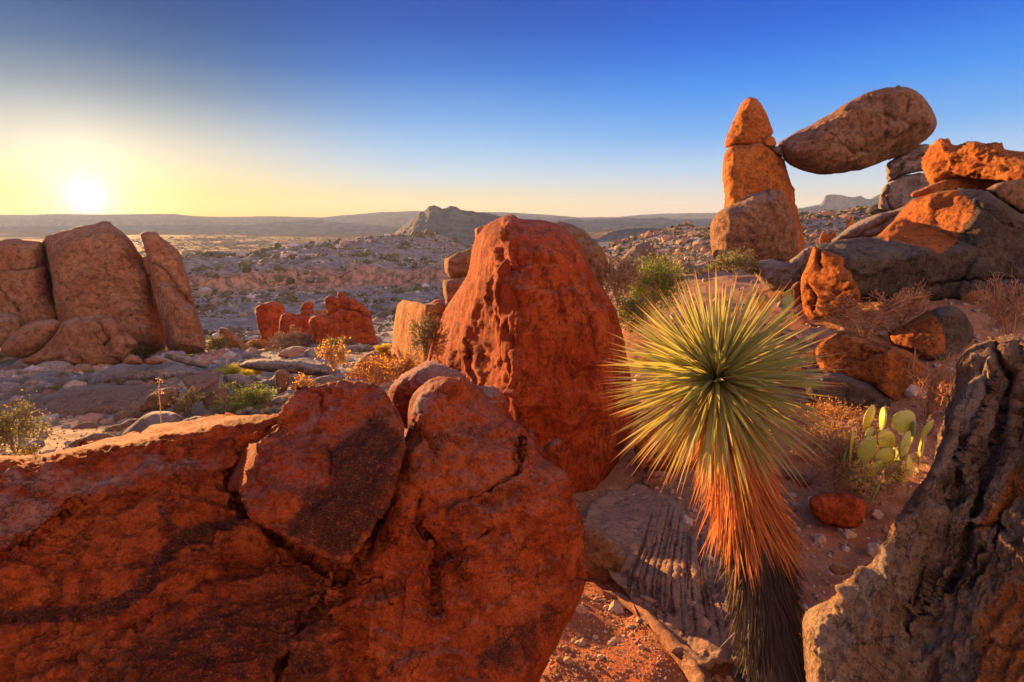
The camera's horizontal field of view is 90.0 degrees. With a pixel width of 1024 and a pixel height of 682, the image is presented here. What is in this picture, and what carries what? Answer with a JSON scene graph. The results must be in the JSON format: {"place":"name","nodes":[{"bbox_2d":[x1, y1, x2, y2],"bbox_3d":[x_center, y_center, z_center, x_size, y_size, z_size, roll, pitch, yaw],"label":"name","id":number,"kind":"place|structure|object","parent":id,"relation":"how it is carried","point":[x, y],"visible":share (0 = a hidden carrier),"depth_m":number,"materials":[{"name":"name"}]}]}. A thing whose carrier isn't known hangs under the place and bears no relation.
{"place":"outdoors","nodes":[
{"label":"outdoors","id":0,"kind":"place"},
{"bbox_2d":[0,207,1023,681],"bbox_3d":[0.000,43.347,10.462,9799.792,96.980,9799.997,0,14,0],"label":"ground","id":1,"kind":"structure","parent":0,"point":[362,277],"depth_m":9.34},
{"bbox_2d":[0,312,26,347],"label":"boulder","id":2,"kind":"object","parent":1,"relation":"on","point":[11,324],"visible":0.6,"depth_m":68.17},
{"bbox_2d":[9,442,42,455],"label":"shrub","id":3,"kind":"object","parent":1,"relation":"on","point":[28,451],"visible":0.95,"depth_m":8.84,"materials":[{"name":"yellow plant"}]},
{"bbox_2d":[0,239,57,323],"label":"boulder","id":4,"kind":"object","parent":1,"relation":"on","point":[26,293],"visible":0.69,"depth_m":79.97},
{"bbox_2d":[0,319,60,357],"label":"boulder","id":5,"kind":"object","parent":1,"relation":"on","point":[29,339],"visible":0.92,"depth_m":62.44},
{"bbox_2d":[0,389,65,455],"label":"shrub","id":6,"kind":"object","parent":1,"relation":"on","point":[9,422],"visible":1,"depth_m":9.22,"materials":[{"name":"green plant"}]},
{"bbox_2d":[28,408,58,416],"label":"stone","id":7,"kind":"object","parent":1,"relation":"on","point":[37,413],"visible":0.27,"depth_m":15.01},
{"bbox_2d":[36,361,72,370],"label":"stone","id":8,"kind":"object","parent":1,"relation":"on","point":[52,365],"visible":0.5,"depth_m":58.98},
{"bbox_2d":[21,316,136,365],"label":"boulder","id":9,"kind":"object","parent":1,"relation":"on","point":[93,340],"visible":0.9,"depth_m":61.19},
{"bbox_2d":[69,364,94,371],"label":"stone","id":10,"kind":"object","parent":1,"relation":"on","point":[79,367],"visible":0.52,"depth_m":47.83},
{"bbox_2d":[6,385,166,418],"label":"boulder","id":11,"kind":"object","parent":1,"relation":"on","point":[107,400],"visible":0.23,"depth_m":15.72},
{"bbox_2d":[65,433,113,446],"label":"boulder","id":12,"kind":"object","parent":1,"relation":"on","point":[90,437],"visible":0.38,"depth_m":10.24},
{"bbox_2d":[43,221,166,354],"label":"boulder","id":13,"kind":"object","parent":1,"relation":"on","point":[97,269],"visible":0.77,"depth_m":76.14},
{"bbox_2d":[103,419,137,431],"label":"boulder","id":14,"kind":"object","parent":1,"relation":"on","point":[120,427],"visible":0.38,"depth_m":12.02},
{"bbox_2d":[113,409,143,421],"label":"stone","id":15,"kind":"object","parent":1,"relation":"on","point":[123,414],"visible":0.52,"depth_m":14.09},
{"bbox_2d":[86,363,200,384],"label":"boulder","id":16,"kind":"object","parent":1,"relation":"on","point":[120,374],"visible":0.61,"depth_m":26.10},
{"bbox_2d":[123,355,142,364],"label":"boulder","id":17,"kind":"object","parent":16,"relation":"on","point":[133,360],"visible":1,"depth_m":25.56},
{"bbox_2d":[130,343,163,360],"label":"shrub","id":18,"kind":"object","parent":1,"relation":"on","point":[143,352],"visible":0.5,"depth_m":77.88,"materials":[{"name":"green plant"}]},
{"bbox_2d":[121,411,183,435],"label":"boulder","id":19,"kind":"object","parent":1,"relation":"on","point":[144,422],"visible":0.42,"depth_m":10.83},
{"bbox_2d":[144,387,178,410],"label":"boulder","id":20,"kind":"object","parent":1,"relation":"on","point":[151,401],"visible":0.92,"depth_m":13.64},
{"bbox_2d":[140,231,198,316],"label":"boulder","id":21,"kind":"object","parent":1,"relation":"on","point":[165,262],"visible":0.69,"depth_m":76.41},
{"bbox_2d":[154,281,205,352],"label":"boulder","id":22,"kind":"object","parent":1,"relation":"on","point":[183,325],"visible":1,"depth_m":72.38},
{"bbox_2d":[157,385,205,414],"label":"shrub","id":23,"kind":"object","parent":1,"relation":"on","point":[189,395],"visible":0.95,"depth_m":12.85,"materials":[{"name":"brown plant"}]},
{"bbox_2d":[164,352,206,367],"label":"boulder","id":24,"kind":"object","parent":1,"relation":"on","point":[180,358],"visible":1,"depth_m":33.56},
{"bbox_2d":[0,412,377,681],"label":"boulder","id":25,"kind":"object","parent":1,"relation":"on","point":[153,553],"visible":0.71,"depth_m":2.17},
{"bbox_2d":[227,380,406,567],"bbox_3d":[-0.976,0.546,2.506,0.749,0.759,1.469,-8,16,-31],"label":"boulder","id":26,"kind":"object","parent":25,"relation":"on","point":[317,472],"visible":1,"depth_m":2.07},
{"bbox_2d":[0,330,391,454],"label":"slope stones","id":27,"kind":"object","parent":1,"relation":"on","point":[203,358],"visible":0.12,"depth_m":28.36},
{"bbox_2d":[182,371,218,392],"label":"boulder","id":28,"kind":"object","parent":1,"relation":"on","point":[202,381],"visible":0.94,"depth_m":16.99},
{"bbox_2d":[0,220,402,233],"bbox_3d":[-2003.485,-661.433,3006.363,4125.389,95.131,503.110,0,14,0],"label":"hazy ridge","id":29,"kind":"structure","parent":1,"relation":"on","point":[306,227],"depth_m":2863.98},
{"bbox_2d":[201,383,230,409],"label":"boulder","id":30,"kind":"object","parent":1,"relation":"on","point":[210,393],"visible":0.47,"depth_m":15.28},
{"bbox_2d":[205,333,233,350],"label":"shrub","id":31,"kind":"object","parent":1,"relation":"on","point":[219,342],"visible":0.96,"depth_m":79.78,"materials":[{"name":"brown plant"}]},
{"bbox_2d":[213,362,243,374],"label":"grass tuft","id":32,"kind":"object","parent":1,"relation":"on","point":[233,369],"visible":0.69,"depth_m":29.04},
{"bbox_2d":[219,327,243,348],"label":"boulder","id":33,"kind":"object","parent":1,"relation":"on","point":[238,342],"visible":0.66,"depth_m":83.23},
{"bbox_2d":[223,374,254,389],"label":"boulder","id":34,"kind":"object","parent":1,"relation":"on","point":[242,380],"visible":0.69,"depth_m":18.62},
{"bbox_2d":[200,375,280,413],"bbox_3d":[-7.094,1.476,13.784,1.749,1.243,1.961,5,14,19],"label":"shrub","id":35,"kind":"object","parent":1,"relation":"on","point":[254,398],"visible":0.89,"depth_m":13.74,"materials":[{"name":"green plant"}]},
{"bbox_2d":[255,301,285,341],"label":"boulder","id":36,"kind":"object","parent":1,"relation":"on","point":[268,315],"visible":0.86,"depth_m":95.51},
{"bbox_2d":[275,369,289,393],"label":"boulder","id":37,"kind":"object","parent":1,"relation":"on","point":[282,377],"visible":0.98,"depth_m":16.51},
{"bbox_2d":[238,359,328,375],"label":"boulder","id":38,"kind":"object","parent":1,"relation":"on","point":[289,366],"visible":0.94,"depth_m":19.61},
{"bbox_2d":[263,324,314,351],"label":"shrub","id":39,"kind":"object","parent":1,"relation":"on","point":[291,339],"visible":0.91,"depth_m":66.97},
{"bbox_2d":[278,348,307,358],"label":"stone","id":40,"kind":"object","parent":1,"relation":"on","point":[290,353],"visible":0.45,"depth_m":42.91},
{"bbox_2d":[279,312,312,335],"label":"boulder","id":41,"kind":"object","parent":1,"relation":"on","point":[287,320],"visible":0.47,"depth_m":74.83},
{"bbox_2d":[300,301,313,315],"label":"boulder","id":42,"kind":"object","parent":41,"relation":"on","point":[306,307],"visible":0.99,"depth_m":72.30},
{"bbox_2d":[286,372,320,392],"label":"shrub","id":43,"kind":"object","parent":1,"relation":"on","point":[302,381],"visible":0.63,"depth_m":7.96,"materials":[{"name":"orange plant"}]},
{"bbox_2d":[143,228,472,362],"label":"valley scrub","id":44,"kind":"object","parent":1,"relation":"on","point":[245,268],"visible":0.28,"depth_m":273.99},
{"bbox_2d":[157,231,472,350],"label":"valley rubble","id":45,"kind":"object","parent":1,"relation":"on","point":[215,300],"visible":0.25,"depth_m":257.46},
{"bbox_2d":[312,375,339,384],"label":"boulder","id":46,"kind":"object","parent":1,"relation":"on","point":[325,379],"visible":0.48,"depth_m":13.52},
{"bbox_2d":[41,230,617,255],"bbox_3d":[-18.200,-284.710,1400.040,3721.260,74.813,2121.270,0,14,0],"label":"plain scrub","id":47,"kind":"object","parent":1,"relation":"on","point":[261,244],"visible":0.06,"depth_m":1705.38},
{"bbox_2d":[313,335,351,370],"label":"shrub","id":48,"kind":"object","parent":1,"relation":"on","point":[327,351],"visible":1,"depth_m":11.91,"materials":[{"name":"orange plant"}]},
{"bbox_2d":[319,334,356,349],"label":"shrub","id":49,"kind":"object","parent":1,"relation":"on","point":[334,341],"visible":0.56,"depth_m":55.45,"materials":[{"name":"brown plant"}]},
{"bbox_2d":[309,292,377,346],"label":"boulder","id":50,"kind":"object","parent":1,"relation":"on","point":[346,316],"visible":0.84,"depth_m":63.94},
{"bbox_2d":[0,211,716,225],"bbox_3d":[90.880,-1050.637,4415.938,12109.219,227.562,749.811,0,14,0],"label":"ridge","id":51,"kind":"structure","parent":1,"relation":"on","point":[402,218],"depth_m":4224.75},
{"bbox_2d":[342,345,375,351],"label":"boulder","id":52,"kind":"object","parent":1,"relation":"on","point":[359,348],"visible":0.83,"depth_m":45.93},
{"bbox_2d":[352,350,392,376],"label":"boulder","id":53,"kind":"object","parent":1,"relation":"on","point":[371,353],"visible":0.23,"depth_m":12.12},
{"bbox_2d":[337,348,409,387],"bbox_3d":[-2.291,0.476,8.896,1.644,0.677,1.048,6,15,23],"label":"shrub","id":54,"kind":"object","parent":1,"relation":"on","point":[374,368],"visible":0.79,"depth_m":8.89,"materials":[{"name":"orange plant"}]},
{"bbox_2d":[379,342,426,381],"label":"shrub","id":55,"kind":"object","parent":1,"relation":"on","point":[398,369],"visible":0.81,"depth_m":8.27,"materials":[{"name":"orange plant"}]},
{"bbox_2d":[391,300,445,366],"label":"boulder","id":56,"kind":"object","parent":1,"relation":"on","point":[403,320],"visible":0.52,"depth_m":10.47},
{"bbox_2d":[402,305,443,363],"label":"shrub","id":57,"kind":"object","parent":1,"relation":"on","point":[427,333],"visible":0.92,"depth_m":8.64,"materials":[{"name":"brown plant"}]},
{"bbox_2d":[393,205,500,243],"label":"conical hill","id":58,"kind":"structure","parent":1,"relation":"on","point":[450,222],"depth_m":1161.01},
{"bbox_2d":[443,278,463,303],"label":"boulder","id":59,"kind":"object","parent":1,"relation":"on","point":[451,287],"visible":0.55,"depth_m":8.83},
{"bbox_2d":[444,249,471,278],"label":"boulder","id":60,"kind":"object","parent":59,"relation":"on","point":[456,265],"visible":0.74,"depth_m":9.07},
{"bbox_2d":[346,376,588,681],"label":"boulder","id":61,"kind":"object","parent":1,"relation":"on","point":[474,564],"visible":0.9,"depth_m":2.16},
{"bbox_2d":[388,360,508,428],"bbox_3d":[-0.402,0.337,3.246,0.770,0.602,1.000,0,14,0],"label":"boulder","id":62,"kind":"object","parent":61,"relation":"on","point":[404,387],"visible":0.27,"depth_m":2.81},
{"bbox_2d":[527,428,566,473],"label":"boulder","id":63,"kind":"object","parent":61,"relation":"on","point":[553,451],"visible":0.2,"depth_m":2.55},
{"bbox_2d":[427,214,634,492],"bbox_3d":[-0.222,0.543,7.228,3.894,4.525,2.935,5,14,20],"label":"boulder","id":64,"kind":"object","parent":1,"relation":"on","point":[529,321],"visible":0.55,"depth_m":5.78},
{"bbox_2d":[553,221,607,286],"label":"boulder","id":65,"kind":"object","parent":1,"relation":"on","point":[592,250],"visible":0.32,"depth_m":9.53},
{"bbox_2d":[582,518,626,583],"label":"boulder","id":66,"kind":"object","parent":1,"relation":"on","point":[604,552],"visible":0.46,"depth_m":4.09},
{"bbox_2d":[595,228,658,242],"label":"dark ridge","id":67,"kind":"structure","parent":1,"relation":"on","point":[620,235],"depth_m":777.36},
{"bbox_2d":[602,251,655,305],"bbox_3d":[2.151,-1.217,9.893,1.245,1.110,0.931,0,14,0],"label":"shrub","id":68,"kind":"object","parent":1,"relation":"on","point":[625,274],"visible":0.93,"depth_m":9.76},
{"bbox_2d":[549,217,712,231],"bbox_3d":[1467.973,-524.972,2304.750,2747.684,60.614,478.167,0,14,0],"label":"mesa row","id":69,"kind":"object","parent":1,"relation":"on","point":[611,224],"visible":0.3,"depth_m":2170.18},
{"bbox_2d":[609,283,661,335],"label":"shrub","id":70,"kind":"object","parent":1,"relation":"on","point":[630,305],"visible":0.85,"depth_m":9.33,"materials":[{"name":"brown plant"}]},
{"bbox_2d":[539,579,740,681],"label":"soil crumbs","id":71,"kind":"object","parent":1,"relation":"on","point":[620,653],"visible":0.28,"depth_m":3.14,"materials":[{"name":"soil"}]},
{"bbox_2d":[620,242,668,271],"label":"boulder","id":72,"kind":"object","parent":1,"relation":"on","point":[646,248],"visible":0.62,"depth_m":18.12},
{"bbox_2d":[603,590,712,681],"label":"dead branch","id":73,"kind":"object","parent":1,"relation":"on","point":[692,669],"visible":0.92,"depth_m":3.22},
{"bbox_2d":[642,470,674,487],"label":"boulder","id":74,"kind":"object","parent":1,"relation":"on","point":[654,480],"visible":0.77,"depth_m":5.96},
{"bbox_2d":[619,249,701,316],"bbox_3d":[2.951,-1.156,10.278,1.773,1.392,1.826,0,14,0],"label":"shrub","id":75,"kind":"object","parent":1,"relation":"on","point":[663,276],"visible":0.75,"depth_m":10.08,"materials":[{"name":"green plant"}]},
{"bbox_2d":[586,482,739,669],"bbox_3d":[1.240,1.808,4.577,1.266,0.653,3.177,4,14,15],"label":"boulder","id":76,"kind":"object","parent":1,"relation":"on","point":[667,568],"visible":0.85,"depth_m":4.04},
{"bbox_2d":[634,422,700,472],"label":"boulder","id":77,"kind":"object","parent":1,"relation":"on","point":[638,446],"visible":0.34,"depth_m":6.05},
{"bbox_2d":[683,259,718,274],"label":"boulder","id":78,"kind":"object","parent":1,"relation":"on","point":[689,265],"visible":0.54,"depth_m":15.02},
{"bbox_2d":[592,268,854,681],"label":"yucca","id":79,"kind":"object","parent":1,"relation":"on","point":[716,367],"visible":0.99,"depth_m":2.70,"materials":[{"name":"green plant"}]},
{"bbox_2d":[700,246,762,274],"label":"shrub","id":80,"kind":"object","parent":1,"relation":"on","point":[738,262],"visible":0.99,"depth_m":11.82,"materials":[{"name":"brown plant"}]},
{"bbox_2d":[604,206,869,286],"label":"rubble hill stones","id":81,"kind":"object","parent":1,"relation":"on","point":[698,243],"visible":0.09,"depth_m":112.47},
{"bbox_2d":[602,204,877,285],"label":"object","id":82,"kind":"object","parent":1,"relation":"on","point":[870,208],"visible":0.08,"depth_m":119.49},
{"bbox_2d":[710,188,797,262],"bbox_3d":[8.366,-3.791,17.472,3.176,2.780,2.367,0,14,0],"label":"boulder","id":83,"kind":"object","parent":1,"relation":"on","point":[763,225],"visible":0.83,"depth_m":16.55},
{"bbox_2d":[576,367,940,669],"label":"path stones","id":84,"kind":"object","parent":1,"relation":"on","point":[873,550],"visible":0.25,"depth_m":4.50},
{"bbox_2d":[722,143,804,253],"bbox_3d":[9.804,-4.989,18.612,5.511,4.006,2.175,-6,15,-22],"label":"boulder","id":85,"kind":"object","parent":1,"relation":"on","point":[747,170],"visible":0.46,"depth_m":17.25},
{"bbox_2d":[725,97,772,147],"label":"boulder","id":86,"kind":"object","parent":85,"relation":"on","point":[750,124],"visible":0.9,"depth_m":17.29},
{"bbox_2d":[758,289,794,322],"bbox_3d":[4.349,-0.564,8.274,0.708,0.521,0.294,-4,14,-16],"label":"prickly pear","id":87,"kind":"object","parent":1,"relation":"on","point":[788,299],"visible":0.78,"depth_m":8.29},
{"bbox_2d":[753,247,810,290],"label":"boulder","id":88,"kind":"object","parent":1,"relation":"on","point":[775,274],"visible":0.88,"depth_m":11.52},
{"bbox_2d":[790,281,801,305],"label":"boulder","id":89,"kind":"object","parent":1,"relation":"on","point":[796,286],"visible":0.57,"depth_m":9.51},
{"bbox_2d":[616,262,1023,416],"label":"bank stones","id":90,"kind":"object","parent":1,"relation":"on","point":[908,393],"visible":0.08,"depth_m":8.19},
{"bbox_2d":[819,231,835,243],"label":"boulder","id":91,"kind":"object","parent":1,"relation":"on","point":[825,237],"visible":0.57,"depth_m":12.50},
{"bbox_2d":[801,246,860,320],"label":"boulder","id":92,"kind":"object","parent":1,"relation":"on","point":[824,271],"visible":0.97,"depth_m":8.36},
{"bbox_2d":[809,492,867,527],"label":"boulder","id":93,"kind":"object","parent":1,"relation":"on","point":[840,509],"visible":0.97,"depth_m":4.72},
{"bbox_2d":[798,194,879,213],"bbox_3d":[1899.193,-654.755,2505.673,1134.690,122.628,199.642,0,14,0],"label":"distant mesa","id":94,"kind":"structure","parent":1,"relation":"on","point":[834,202],"depth_m":2448.98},
{"bbox_2d":[829,563,850,574],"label":"boulder","id":95,"kind":"object","parent":1,"relation":"on","point":[841,569],"visible":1,"depth_m":3.90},
{"bbox_2d":[788,395,900,440],"bbox_3d":[4.001,0.947,6.136,1.154,0.553,1.065,0,14,0],"label":"shrub","id":96,"kind":"object","parent":1,"relation":"on","point":[839,414],"visible":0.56,"depth_m":6.08,"materials":[{"name":"brown plant"}]},
{"bbox_2d":[805,372,890,410],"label":"boulder","id":97,"kind":"object","parent":1,"relation":"on","point":[862,394],"visible":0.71,"depth_m":6.50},
{"bbox_2d":[791,406,909,498],"bbox_3d":[3.534,1.137,5.242,1.160,0.877,1.058,0,14,0],"label":"shrub","id":98,"kind":"object","parent":1,"relation":"on","point":[838,472],"visible":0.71,"depth_m":5.22,"materials":[{"name":"brown plant"}]},
{"bbox_2d":[795,285,925,344],"bbox_3d":[5.332,-0.471,7.948,1.652,0.881,1.423,11,18,39],"label":"shrub","id":99,"kind":"object","parent":1,"relation":"on","point":[877,313],"visible":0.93,"depth_m":7.81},
{"bbox_2d":[843,459,884,495],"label":"shrub","id":100,"kind":"object","parent":1,"relation":"on","point":[866,479],"visible":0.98,"depth_m":4.90,"materials":[{"name":"brown plant"}]},
{"bbox_2d":[831,206,903,241],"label":"boulder","id":101,"kind":"object","parent":1,"relation":"on","point":[875,225],"visible":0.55,"depth_m":11.84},
{"bbox_2d":[815,330,926,400],"bbox_3d":[5.263,0.420,7.473,2.198,1.212,1.463,-13,18,-42],"label":"boulder","id":102,"kind":"object","parent":1,"relation":"on","point":[880,367],"visible":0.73,"depth_m":6.76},
{"bbox_2d":[870,208,886,214],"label":"boulder","id":103,"kind":"object","parent":1,"relation":"on","point":[875,211],"visible":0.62,"depth_m":17.70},
{"bbox_2d":[878,173,929,211],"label":"boulder","id":104,"kind":"object","parent":103,"relation":"on","point":[895,194],"visible":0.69,"depth_m":17.44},
{"bbox_2d":[886,144,929,181],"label":"boulder","id":105,"kind":"object","parent":104,"relation":"on","point":[909,162],"visible":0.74,"depth_m":17.57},
{"bbox_2d":[778,85,936,174],"bbox_3d":[12.125,-7.297,17.824,5.900,2.936,3.019,0,14,0],"label":"boulder","id":106,"kind":"object","parent":105,"relation":"on","point":[868,129],"visible":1,"depth_m":16.69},
{"bbox_2d":[841,405,933,504],"bbox_3d":[3.799,1.080,5.140,1.040,0.869,0.503,-8,16,-31],"label":"prickly pear","id":107,"kind":"object","parent":1,"relation":"on","point":[903,422],"visible":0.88,"depth_m":5.07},
{"bbox_2d":[876,461,914,488],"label":"shrub","id":108,"kind":"object","parent":1,"relation":"on","point":[897,477],"visible":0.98,"depth_m":4.86,"materials":[{"name":"brown plant"}]},
{"bbox_2d":[873,277,933,323],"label":"shrub","id":109,"kind":"object","parent":1,"relation":"on","point":[915,304],"visible":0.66,"depth_m":7.93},
{"bbox_2d":[802,333,1023,681],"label":"boulder","id":110,"kind":"object","parent":1,"relation":"on","point":[933,591],"visible":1,"depth_m":1.92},
{"bbox_2d":[816,188,1023,302],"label":"boulder","id":111,"kind":"object","parent":1,"relation":"on","point":[958,243],"visible":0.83,"depth_m":8.83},
{"bbox_2d":[911,178,1004,196],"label":"boulder","id":112,"kind":"object","parent":111,"relation":"on","point":[953,184],"visible":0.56,"depth_m":11.00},
{"bbox_2d":[921,138,1023,184],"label":"boulder","id":113,"kind":"object","parent":112,"relation":"on","point":[943,159],"visible":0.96,"depth_m":10.65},
{"bbox_2d":[987,179,1023,213],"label":"boulder","id":114,"kind":"object","parent":111,"relation":"on","point":[1010,193],"visible":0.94,"depth_m":9.60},
{"bbox_2d":[901,347,958,426],"bbox_3d":[4.883,0.546,5.751,0.669,0.938,0.740,0,14,0],"label":"shrub","id":115,"kind":"object","parent":1,"relation":"on","point":[941,380],"visible":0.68,"depth_m":5.86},
{"bbox_2d":[889,306,973,360],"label":"boulder","id":116,"kind":"object","parent":1,"relation":"on","point":[942,332],"visible":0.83,"depth_m":7.37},
{"bbox_2d":[968,271,1023,334],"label":"shrub","id":117,"kind":"object","parent":1,"relation":"on","point":[1003,320],"visible":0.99,"depth_m":5.37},
{"bbox_2d":[0,0,1023,217],"label":"sky","id":118,"kind":"structure","parent":0,"point":[214,108],"materials":[{"name":"blue"}]},
{"bbox_2d":[539,390,943,681],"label":"gravel","id":119,"kind":"structure","parent":0,"point":[567,660],"depth_m":3.46,"materials":[{"name":"gravel"}]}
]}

